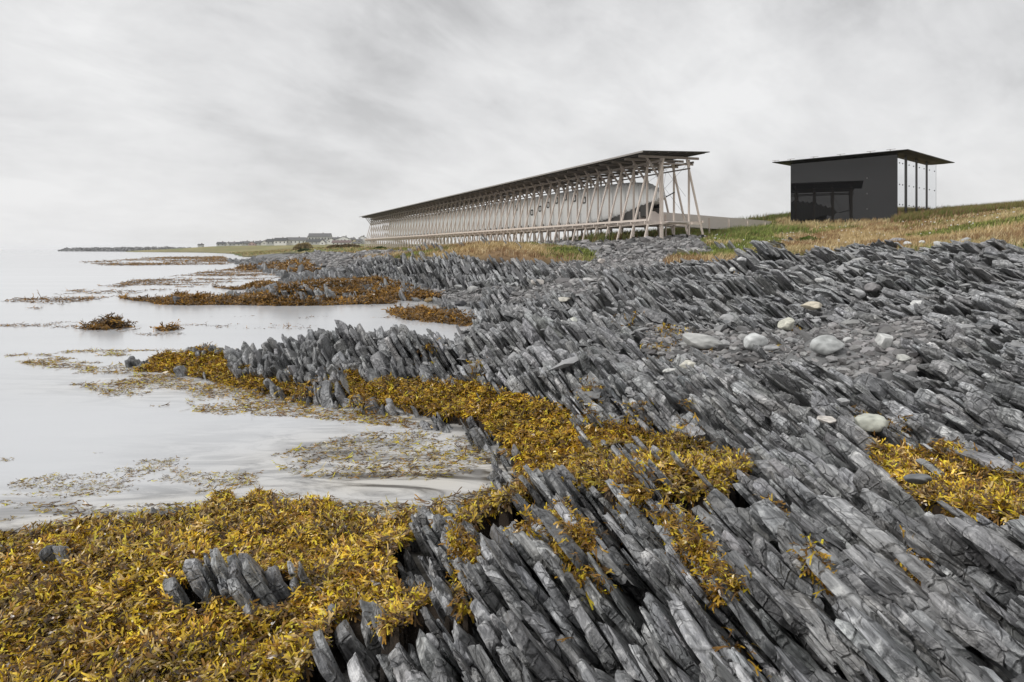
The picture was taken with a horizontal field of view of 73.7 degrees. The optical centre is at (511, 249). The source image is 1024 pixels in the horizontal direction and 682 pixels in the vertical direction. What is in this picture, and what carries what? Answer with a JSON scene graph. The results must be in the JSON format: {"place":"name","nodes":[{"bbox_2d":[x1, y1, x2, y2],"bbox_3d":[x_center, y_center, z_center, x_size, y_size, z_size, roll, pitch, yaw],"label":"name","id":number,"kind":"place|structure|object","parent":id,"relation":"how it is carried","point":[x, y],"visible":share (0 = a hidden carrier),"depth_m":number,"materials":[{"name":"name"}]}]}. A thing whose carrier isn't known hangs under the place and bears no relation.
{"place":"outdoors","nodes":[
{"label":"outdoors","id":0,"kind":"place"},
{"bbox_2d":[0,249,518,681],"bbox_3d":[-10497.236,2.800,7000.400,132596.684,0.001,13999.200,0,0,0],"label":"sea water","id":1,"kind":"structure","parent":0,"point":[52,421],"depth_m":11.35,"materials":[{"name":"grey liquid"}]},
{"bbox_2d":[4,346,183,376],"bbox_3d":[-10.218,2.864,16.962,6.385,0.473,4.307,0,0,0],"label":"floating seaweed","id":2,"kind":"object","parent":1,"relation":"on","point":[78,364],"visible":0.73,"depth_m":16.74,"materials":[{"name":"brown plant"}]},
{"bbox_2d":[0,321,237,335],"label":"floating seaweed","id":3,"kind":"object","parent":1,"relation":"on","point":[7,325],"visible":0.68,"depth_m":24.83,"materials":[{"name":"brown plant"}]},
{"bbox_2d":[0,452,262,497],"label":"floating seaweed","id":4,"kind":"object","parent":1,"relation":"on","point":[180,474],"visible":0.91,"depth_m":8.26,"materials":[{"name":"plant"}]},
{"bbox_2d":[4,268,280,308],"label":"floating seaweed","id":5,"kind":"object","parent":1,"relation":"on","point":[128,282],"visible":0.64,"depth_m":55.59,"materials":[{"name":"plant"}]},
{"bbox_2d":[0,489,298,531],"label":"floating seaweed","id":6,"kind":"object","parent":1,"relation":"on","point":[168,505],"visible":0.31,"depth_m":7.33,"materials":[{"name":"plant"}]},
{"bbox_2d":[85,255,233,265],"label":"floating seaweed","id":7,"kind":"object","parent":1,"relation":"on","point":[223,259],"visible":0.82,"depth_m":155.44,"materials":[{"name":"plant"}]},
{"bbox_2d":[69,373,432,429],"bbox_3d":[-5.629,2.837,12.864,9.900,0.437,2.152,0,0,29],"label":"floating seaweed","id":8,"kind":"object","parent":1,"relation":"on","point":[143,379],"visible":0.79,"depth_m":12.43,"materials":[{"name":"plant"}]},
{"bbox_2d":[210,315,322,328],"bbox_3d":[-9.849,2.866,26.231,5.446,0.524,4.953,0,0,0],"label":"floating seaweed","id":9,"kind":"object","parent":1,"relation":"on","point":[284,325],"visible":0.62,"depth_m":24.38,"materials":[{"name":"brown plant"}]},
{"bbox_2d":[223,320,451,394],"bbox_3d":[-4.175,2.519,15.147,6.137,1.820,5.242,0,0,0],"label":"rock outcrop","id":10,"kind":"object","parent":1,"relation":"in","point":[320,353],"visible":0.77,"depth_m":14.71,"materials":[{"name":"stone"}]},
{"bbox_2d":[270,427,500,479],"bbox_3d":[-1.720,2.841,9.354,3.193,0.341,2.339,0,0,0],"label":"floating seaweed","id":11,"kind":"object","parent":1,"relation":"on","point":[465,449],"visible":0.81,"depth_m":9.17,"materials":[{"name":"yellow plant"}]},
{"bbox_2d":[319,482,505,518],"bbox_3d":[-1.104,2.839,7.322,2.592,0.331,1.193,0,0,-17],"label":"floating seaweed","id":12,"kind":"object","parent":1,"relation":"on","point":[401,508],"visible":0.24,"depth_m":7.48,"materials":[{"name":"plant"}]},
{"bbox_2d":[424,297,432,302],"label":"stone","id":13,"kind":"object","parent":1,"relation":"on","point":[428,299],"visible":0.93,"depth_m":35.14,"materials":[{"name":"beige stone"}]},
{"bbox_2d":[454,300,466,306],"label":"stone","id":14,"kind":"object","parent":1,"relation":"in","point":[460,303],"visible":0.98,"depth_m":31.62,"materials":[{"name":"grey stone"}]},
{"bbox_2d":[358,235,365,243],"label":"village house","id":15,"kind":"structure","parent":0,"point":[363,238],"depth_m":745.08,"materials":[{"name":"tile"}]},
{"bbox_2d":[0,0,1023,248],"label":"sky","id":16,"kind":"structure","parent":0,"point":[125,123],"materials":[{"name":"white"}]},
{"bbox_2d":[1,217,1023,681],"bbox_3d":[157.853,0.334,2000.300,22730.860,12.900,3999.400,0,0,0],"label":"ground","id":17,"kind":"structure","parent":0,"point":[405,637],"depth_m":9.17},
{"bbox_2d":[58,246,190,251],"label":"breakwater","id":18,"kind":"object","parent":17,"relation":"on","point":[122,249],"visible":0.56,"depth_m":802.25,"materials":[{"name":"stone"}]},
{"bbox_2d":[216,241,225,245],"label":"village house","id":19,"kind":"structure","parent":17,"relation":"on","point":[222,243],"depth_m":720.32,"materials":[{"name":"tile"}]},
{"bbox_2d":[162,548,311,615],"bbox_3d":[-1.897,2.675,5.110,1.294,0.940,0.875,0,0,0],"label":"rock outcrop","id":20,"kind":"object","parent":17,"relation":"on","point":[214,573],"visible":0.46,"depth_m":4.88,"materials":[{"name":"stone"}]},
{"bbox_2d":[235,241,243,245],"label":"village house","id":21,"kind":"structure","parent":17,"relation":"on","point":[240,243],"depth_m":715.32,"materials":[{"name":"tile"}]},
{"bbox_2d":[248,241,256,245],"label":"village house","id":22,"kind":"structure","parent":17,"relation":"on","point":[252,243],"depth_m":720.09,"materials":[{"name":"tile"}]},
{"bbox_2d":[266,238,273,245],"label":"village house","id":23,"kind":"structure","parent":17,"relation":"on","point":[269,242],"depth_m":700.00,"materials":[{"name":"tile"}]},
{"bbox_2d":[74,274,475,331],"bbox_3d":[-13.437,2.443,39.298,16.936,1.723,36.967,0,0,-26],"label":"seaweed","id":24,"kind":"object","parent":17,"relation":"on","point":[388,294],"visible":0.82,"depth_m":35.14,"materials":[{"name":"brown plant"}]},
{"bbox_2d":[235,256,322,273],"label":"seaweed","id":25,"kind":"object","parent":17,"relation":"on","point":[284,265],"visible":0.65,"depth_m":88.20,"materials":[{"name":"brown plant"}]},
{"bbox_2d":[274,237,287,244],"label":"village house","id":26,"kind":"structure","parent":17,"relation":"on","point":[280,241],"depth_m":690.31,"materials":[{"name":"tile"}]},
{"bbox_2d":[286,236,306,244],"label":"village house","id":27,"kind":"structure","parent":17,"relation":"on","point":[293,240],"depth_m":695.49,"materials":[{"name":"tile"}]},
{"bbox_2d":[292,242,312,249],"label":"shrub","id":28,"kind":"object","parent":17,"relation":"on","point":[302,245],"visible":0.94,"depth_m":258.44,"materials":[{"name":"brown plant"}]},
{"bbox_2d":[297,248,310,251],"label":"shrub","id":29,"kind":"object","parent":17,"relation":"on","point":[303,249],"visible":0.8,"depth_m":199.14,"materials":[{"name":"green plant"}]},
{"bbox_2d":[306,238,321,244],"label":"village house","id":30,"kind":"structure","parent":17,"relation":"on","point":[314,241],"depth_m":690.36,"materials":[{"name":"tile"}]},
{"bbox_2d":[308,233,331,243],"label":"village house","id":31,"kind":"structure","parent":17,"relation":"on","point":[326,236],"depth_m":761.02,"materials":[{"name":"tile"}]},
{"bbox_2d":[320,239,326,244],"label":"village house","id":32,"kind":"structure","parent":17,"relation":"on","point":[323,242],"depth_m":670.10,"materials":[{"name":"tile"}]},
{"bbox_2d":[331,239,351,244],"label":"village house","id":33,"kind":"structure","parent":17,"relation":"on","point":[336,242],"depth_m":681.17,"materials":[{"name":"tile"}]},
{"bbox_2d":[336,235,351,239],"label":"village house","id":34,"kind":"structure","parent":17,"relation":"on","point":[343,238],"depth_m":720.01,"materials":[{"name":"tile"}]},
{"bbox_2d":[326,243,362,247],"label":"shrub","id":35,"kind":"object","parent":17,"relation":"on","point":[344,245],"visible":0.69,"depth_m":212.59,"materials":[{"name":"green plant"}]},
{"bbox_2d":[312,599,419,681],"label":"rock outcrop","id":36,"kind":"object","parent":17,"relation":"on","point":[363,662],"visible":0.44,"depth_m":3.88,"materials":[{"name":"stone"}]},
{"bbox_2d":[264,232,711,268],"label":"shingle","id":37,"kind":"object","parent":17,"relation":"on","point":[645,244],"visible":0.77,"depth_m":62.04,"materials":[{"name":"stone"}]},
{"bbox_2d":[38,234,1023,681],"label":"bedrock","id":38,"kind":"structure","parent":17,"relation":"on","point":[882,616],"depth_m":5.28,"materials":[{"name":"stone"}]},
{"bbox_2d":[119,341,662,475],"bbox_3d":[-3.595,2.546,12.980,14.685,0.930,2.902,0,0,42],"label":"seaweed","id":39,"kind":"object","parent":38,"relation":"on","point":[444,408],"visible":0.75,"depth_m":11.01,"materials":[{"name":"yellow plant"}]},
{"bbox_2d":[0,429,1023,681],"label":"seaweed","id":40,"kind":"object","parent":38,"relation":"on","point":[82,599],"visible":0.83,"depth_m":5.13,"materials":[{"name":"yellow plant"}]},
{"bbox_2d":[903,473,931,483],"bbox_3d":[3.089,1.748,5.193,0.201,0.077,0.116,0,0,0],"label":"stone","id":41,"kind":"object","parent":40,"relation":"on","point":[917,478],"visible":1,"depth_m":5.17,"materials":[{"name":"grey stone"}]},
{"bbox_2d":[531,279,543,284],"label":"boulder","id":42,"kind":"object","parent":38,"relation":"on","point":[540,281],"visible":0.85,"depth_m":34.91,"materials":[{"name":"stone"}]},
{"bbox_2d":[558,297,570,301],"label":"stone","id":43,"kind":"object","parent":38,"relation":"on","point":[561,299],"visible":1,"depth_m":25.06,"materials":[{"name":"white stone"}]},
{"bbox_2d":[226,311,989,681],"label":"seaweed","id":44,"kind":"object","parent":38,"relation":"on","point":[680,545],"visible":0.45,"depth_m":4.24,"materials":[{"name":"yellow plant"}]},
{"bbox_2d":[275,239,1023,418],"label":"slate rubble","id":45,"kind":"object","parent":38,"relation":"on","point":[568,362],"visible":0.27,"depth_m":17.08,"materials":[{"name":"stone"}]},
{"bbox_2d":[662,368,675,372],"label":"stone","id":46,"kind":"object","parent":38,"relation":"on","point":[667,370],"visible":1,"depth_m":9.80,"materials":[{"name":"white stone"}]},
{"bbox_2d":[679,360,695,368],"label":"stone","id":47,"kind":"object","parent":38,"relation":"on","point":[688,362],"visible":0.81,"depth_m":10.56,"materials":[{"name":"white stone"}]},
{"bbox_2d":[737,257,745,262],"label":"boulder","id":48,"kind":"object","parent":38,"relation":"on","point":[741,259],"visible":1,"depth_m":30.26,"materials":[{"name":"stone"}]},
{"bbox_2d":[800,301,822,309],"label":"boulder","id":49,"kind":"object","parent":38,"relation":"on","point":[811,305],"visible":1,"depth_m":18.79,"materials":[{"name":"stone"}]},
{"bbox_2d":[815,278,824,282],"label":"stone","id":50,"kind":"object","parent":38,"relation":"on","point":[819,280],"visible":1,"depth_m":24.32,"materials":[{"name":"white stone"}]},
{"bbox_2d":[817,415,836,423],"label":"stone","id":51,"kind":"object","parent":38,"relation":"on","point":[827,419],"visible":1,"depth_m":6.61,"materials":[{"name":"white stone"}]},
{"bbox_2d":[837,398,849,404],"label":"stone","id":52,"kind":"object","parent":38,"relation":"on","point":[843,401],"visible":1,"depth_m":7.29,"materials":[{"name":"white stone"}]},
{"bbox_2d":[850,289,865,297],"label":"stone","id":53,"kind":"object","parent":38,"relation":"on","point":[858,293],"visible":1,"depth_m":19.53,"materials":[{"name":"grey stone"}]},
{"bbox_2d":[847,257,869,263],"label":"stone","id":54,"kind":"object","parent":38,"relation":"on","point":[863,258],"visible":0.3,"depth_m":28.74,"materials":[{"name":"grey stone"}]},
{"bbox_2d":[854,413,888,431],"bbox_3d":[3.450,1.675,6.569,0.306,0.162,0.228,0,0,0],"label":"boulder","id":55,"kind":"object","parent":38,"relation":"on","point":[869,422],"visible":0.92,"depth_m":6.49,"materials":[{"name":"stone"}]},
{"bbox_2d":[864,282,881,291],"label":"stone","id":56,"kind":"object","parent":38,"relation":"on","point":[871,287],"visible":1,"depth_m":19.84,"materials":[{"name":"grey stone"}]},
{"bbox_2d":[910,300,921,304],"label":"stone","id":57,"kind":"object","parent":38,"relation":"on","point":[915,301],"visible":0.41,"depth_m":15.90,"materials":[{"name":"white stone"}]},
{"bbox_2d":[360,150,708,247],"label":"memorial hall","id":58,"kind":"structure","parent":17,"relation":"on","point":[620,205],"depth_m":83.16,"materials":[{"name":"brown wood"}]},
{"bbox_2d":[404,223,808,246],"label":"tall herbs undergrowth","id":59,"kind":"object","parent":17,"relation":"on","point":[741,230],"visible":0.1,"depth_m":68.28,"materials":[{"name":"green plant"}]},
{"bbox_2d":[422,250,802,303],"bbox_3d":[7.019,1.407,37.944,22.622,2.658,18.605,0,0,-32],"label":"shingle","id":60,"kind":"object","parent":17,"relation":"on","point":[563,284],"visible":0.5,"depth_m":36.99,"materials":[{"name":"stone"}]},
{"bbox_2d":[454,285,462,288],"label":"boulder","id":61,"kind":"object","parent":60,"relation":"on","point":[458,286],"visible":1,"depth_m":39.00,"materials":[{"name":"stone"}]},
{"bbox_2d":[467,286,477,291],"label":"boulder","id":62,"kind":"object","parent":60,"relation":"on","point":[471,288],"visible":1,"depth_m":37.35,"materials":[{"name":"stone"}]},
{"bbox_2d":[582,277,594,282],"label":"boulder","id":63,"kind":"object","parent":60,"relation":"on","point":[588,279],"visible":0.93,"depth_m":32.27,"materials":[{"name":"stone"}]},
{"bbox_2d":[230,206,1023,264],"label":"grass","id":64,"kind":"structure","parent":17,"relation":"on","point":[955,232],"depth_m":51.84,"materials":[{"name":"plant"}]},
{"bbox_2d":[639,211,771,236],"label":"boarded ramp","id":65,"kind":"structure","parent":17,"relation":"on","point":[712,222],"depth_m":72.81,"materials":[{"name":"grey wood"}]},
{"bbox_2d":[560,205,963,242],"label":"tall herbs undergrowth","id":66,"kind":"object","parent":17,"relation":"on","point":[592,237],"visible":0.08,"depth_m":73.98,"materials":[{"name":"green plant"}]},
{"bbox_2d":[638,315,940,377],"bbox_3d":[4.693,1.783,13.277,6.446,0.883,7.975,0,0,25],"label":"shingle","id":67,"kind":"object","parent":17,"relation":"on","point":[881,360],"visible":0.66,"depth_m":12.92,"materials":[{"name":"stone"}]},
{"bbox_2d":[682,332,722,348],"bbox_3d":[3.996,1.921,14.293,0.806,0.311,0.681,0,0,0],"label":"boulder","id":68,"kind":"object","parent":67,"relation":"on","point":[699,341],"visible":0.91,"depth_m":14.07,"materials":[{"name":"stone"}]},
{"bbox_2d":[743,333,767,348],"bbox_3d":[4.247,1.603,11.856,0.419,0.304,0.281,0,0,0],"label":"boulder","id":69,"kind":"object","parent":67,"relation":"on","point":[750,340],"visible":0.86,"depth_m":11.75,"materials":[{"name":"stone"}]},
{"bbox_2d":[763,344,779,350],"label":"stone","id":70,"kind":"object","parent":67,"relation":"on","point":[772,347],"visible":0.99,"depth_m":12.76,"materials":[{"name":"white stone"}]},
{"bbox_2d":[777,317,794,329],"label":"boulder","id":71,"kind":"object","parent":67,"relation":"on","point":[787,323],"visible":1,"depth_m":15.84,"materials":[{"name":"stone"}]},
{"bbox_2d":[786,337,798,342],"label":"stone","id":72,"kind":"object","parent":67,"relation":"on","point":[792,340],"visible":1,"depth_m":13.70,"materials":[{"name":"grey stone"}]},
{"bbox_2d":[809,335,844,354],"bbox_3d":[4.849,1.478,10.541,0.526,0.310,0.363,0,0,0],"label":"boulder","id":73,"kind":"object","parent":67,"relation":"on","point":[825,344],"visible":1,"depth_m":10.43,"materials":[{"name":"stone"}]},
{"bbox_2d":[842,337,853,342],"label":"stone","id":74,"kind":"object","parent":67,"relation":"on","point":[847,339],"visible":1,"depth_m":10.65,"materials":[{"name":"white stone"}]},
{"bbox_2d":[896,354,911,360],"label":"stone","id":75,"kind":"object","parent":67,"relation":"on","point":[902,357],"visible":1,"depth_m":9.36,"materials":[{"name":"white stone"}]},
{"bbox_2d":[796,235,820,241],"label":"shrub","id":76,"kind":"object","parent":17,"relation":"on","point":[808,237],"visible":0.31,"depth_m":51.59,"materials":[{"name":"green plant"}]},
{"bbox_2d":[697,211,1014,249],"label":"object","id":77,"kind":"object","parent":17,"relation":"on","point":[871,234],"visible":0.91,"depth_m":53.42,"materials":[{"name":"plant"}]},
{"bbox_2d":[772,149,954,222],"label":"glass pavilion","id":78,"kind":"structure","parent":17,"relation":"on","point":[879,185],"depth_m":73.64,"materials":[{"name":"black metal"}]},
{"bbox_2d":[874,333,892,349],"bbox_3d":[6.191,1.543,11.362,0.290,0.282,0.268,0,0,0],"label":"boulder","id":79,"kind":"object","parent":17,"relation":"on","point":[884,341],"visible":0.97,"depth_m":11.27,"materials":[{"name":"stone"}]},
{"bbox_2d":[933,241,941,245],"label":"stone","id":80,"kind":"object","parent":17,"relation":"on","point":[936,242],"visible":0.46,"depth_m":35.05,"materials":[{"name":"white stone"}]},
{"bbox_2d":[887,199,1023,222],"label":"rough grass","id":81,"kind":"structure","parent":17,"relation":"on","point":[947,212],"depth_m":65.16,"materials":[{"name":"plant"}]}
]}

